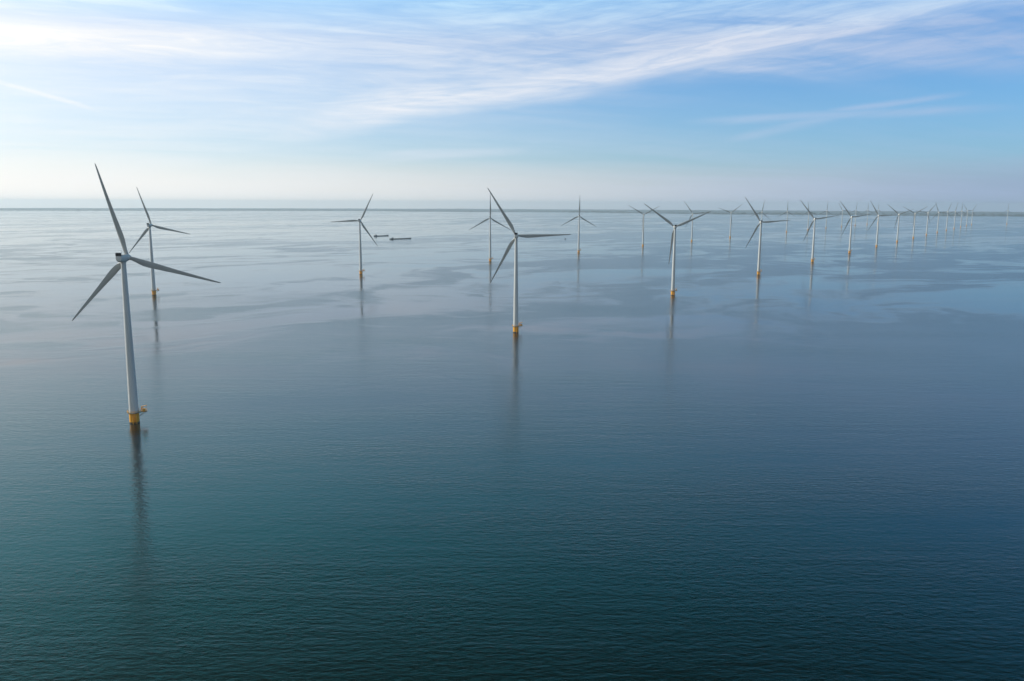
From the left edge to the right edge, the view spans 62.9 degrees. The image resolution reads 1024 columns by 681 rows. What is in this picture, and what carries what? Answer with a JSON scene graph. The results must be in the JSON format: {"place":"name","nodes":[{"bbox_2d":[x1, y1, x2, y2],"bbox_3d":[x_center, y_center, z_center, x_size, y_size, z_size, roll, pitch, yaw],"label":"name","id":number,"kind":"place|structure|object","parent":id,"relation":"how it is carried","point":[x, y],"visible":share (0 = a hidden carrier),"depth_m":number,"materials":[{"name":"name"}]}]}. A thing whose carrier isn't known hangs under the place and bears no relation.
{"place":"outdoors","nodes":[
{"label":"outdoors","id":0,"kind":"place"},
{"bbox_2d":[0,211,1023,680],"bbox_3d":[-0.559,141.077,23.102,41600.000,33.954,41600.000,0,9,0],"label":"water","id":1,"kind":"structure","parent":0,"point":[408,455],"depth_m":434.24,"materials":[{"name":"blue liquid"}]},
{"bbox_2d":[72,164,220,423],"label":"wind turbine","id":2,"kind":"object","parent":1,"relation":"in","point":[134,411],"visible":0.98,"depth_m":475.14,"materials":[{"name":"paint"}]},
{"bbox_2d":[129,189,188,294],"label":"wind turbine","id":3,"kind":"object","parent":1,"relation":"in","point":[149,226],"visible":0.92,"depth_m":1141.75,"materials":[{"name":"paint"}]},
{"bbox_2d":[333,194,377,274],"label":"wind turbine","id":4,"kind":"object","parent":1,"relation":"in","point":[360,251],"visible":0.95,"depth_m":1487.62,"materials":[{"name":"paint"}]},
{"bbox_2d":[469,195,508,261],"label":"wind turbine","id":5,"kind":"object","parent":1,"relation":"in","point":[490,258],"visible":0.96,"depth_m":1833.80,"materials":[{"name":"paint"}]},
{"bbox_2d":[488,189,570,332],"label":"wind turbine","id":6,"kind":"object","parent":1,"relation":"in","point":[515,325],"visible":0.95,"depth_m":819.63,"materials":[{"name":"paint"}]},
{"bbox_2d":[561,200,594,252],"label":"wind turbine","id":7,"kind":"object","parent":1,"relation":"in","point":[579,216],"visible":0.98,"depth_m":2179.62,"materials":[{"name":"paint"}]},
{"bbox_2d":[630,206,658,245],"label":"wind turbine","id":8,"kind":"object","parent":1,"relation":"in","point":[643,224],"visible":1,"depth_m":2522.95,"materials":[{"name":"paint"}]},
{"bbox_2d":[645,204,710,294],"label":"wind turbine","id":9,"kind":"object","parent":1,"relation":"in","point":[673,288],"visible":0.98,"depth_m":1165.08,"materials":[{"name":"paint"}]},
{"bbox_2d":[684,201,705,241],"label":"wind turbine","id":10,"kind":"object","parent":1,"relation":"in","point":[692,223],"visible":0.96,"depth_m":2870.28,"materials":[{"name":"paint"}]},
{"bbox_2d":[720,205,740,237],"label":"wind turbine","id":11,"kind":"object","parent":1,"relation":"in","point":[730,220],"visible":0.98,"depth_m":3215.34,"materials":[{"name":"paint"}]},
{"bbox_2d":[745,197,788,274],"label":"wind turbine","id":12,"kind":"object","parent":1,"relation":"in","point":[759,250],"visible":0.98,"depth_m":1511.08,"materials":[{"name":"paint"}]},
{"bbox_2d":[778,206,795,231],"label":"wind turbine","id":13,"kind":"object","parent":1,"relation":"in","point":[787,217],"visible":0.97,"depth_m":3908.23,"materials":[{"name":"paint"}]},
{"bbox_2d":[802,204,816,229],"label":"wind turbine","id":14,"kind":"object","parent":1,"relation":"in","point":[808,217],"visible":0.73,"depth_m":4254.01,"materials":[{"name":"paint"}]},
{"bbox_2d":[800,200,837,261],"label":"wind turbine","id":15,"kind":"object","parent":1,"relation":"in","point":[812,256],"visible":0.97,"depth_m":1857.19,"materials":[{"name":"paint"}]},
{"bbox_2d":[840,201,870,252],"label":"wind turbine","id":16,"kind":"object","parent":1,"relation":"in","point":[850,250],"visible":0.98,"depth_m":2203.06,"materials":[{"name":"paint"}]},
{"bbox_2d":[868,200,894,246],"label":"wind turbine","id":17,"kind":"object","parent":1,"relation":"in","point":[878,224],"visible":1,"depth_m":2548.33,"materials":[{"name":"paint"}]},
{"bbox_2d":[891,207,912,241],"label":"wind turbine","id":18,"kind":"object","parent":1,"relation":"in","point":[898,222],"visible":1,"depth_m":2893.85,"materials":[{"name":"paint"}]},
{"bbox_2d":[904,206,927,237],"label":"wind turbine","id":19,"kind":"object","parent":1,"relation":"in","point":[914,220],"visible":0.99,"depth_m":3239.84,"materials":[{"name":"paint"}]},
{"bbox_2d":[915,209,931,234],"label":"wind turbine","id":20,"kind":"object","parent":1,"relation":"in","point":[927,220],"visible":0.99,"depth_m":3586.52,"materials":[{"name":"paint"}]},
{"bbox_2d":[931,202,947,232],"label":"wind turbine","id":21,"kind":"object","parent":1,"relation":"in","point":[938,217],"visible":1,"depth_m":3931.30,"materials":[{"name":"paint"}]},
{"bbox_2d":[936,203,951,230],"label":"wind turbine","id":22,"kind":"object","parent":1,"relation":"in","point":[947,217],"visible":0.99,"depth_m":4278.70,"materials":[{"name":"paint"}]},
{"bbox_2d":[0,208,1023,216],"bbox_3d":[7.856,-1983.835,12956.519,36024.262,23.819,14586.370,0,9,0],"label":"shore","id":23,"kind":"structure","parent":0,"point":[748,212],"depth_m":16126.37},
{"bbox_2d":[18,209,1023,215],"bbox_3d":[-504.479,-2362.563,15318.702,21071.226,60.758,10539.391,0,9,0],"label":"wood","id":24,"kind":"object","parent":23,"relation":"on","point":[952,214],"visible":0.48,"depth_m":12869.57,"materials":[{"name":"green plant"}]},
{"bbox_2d":[0,0,1023,211],"label":"sky","id":25,"kind":"structure","parent":0,"point":[916,105],"materials":[{"name":"blue"}]}
]}

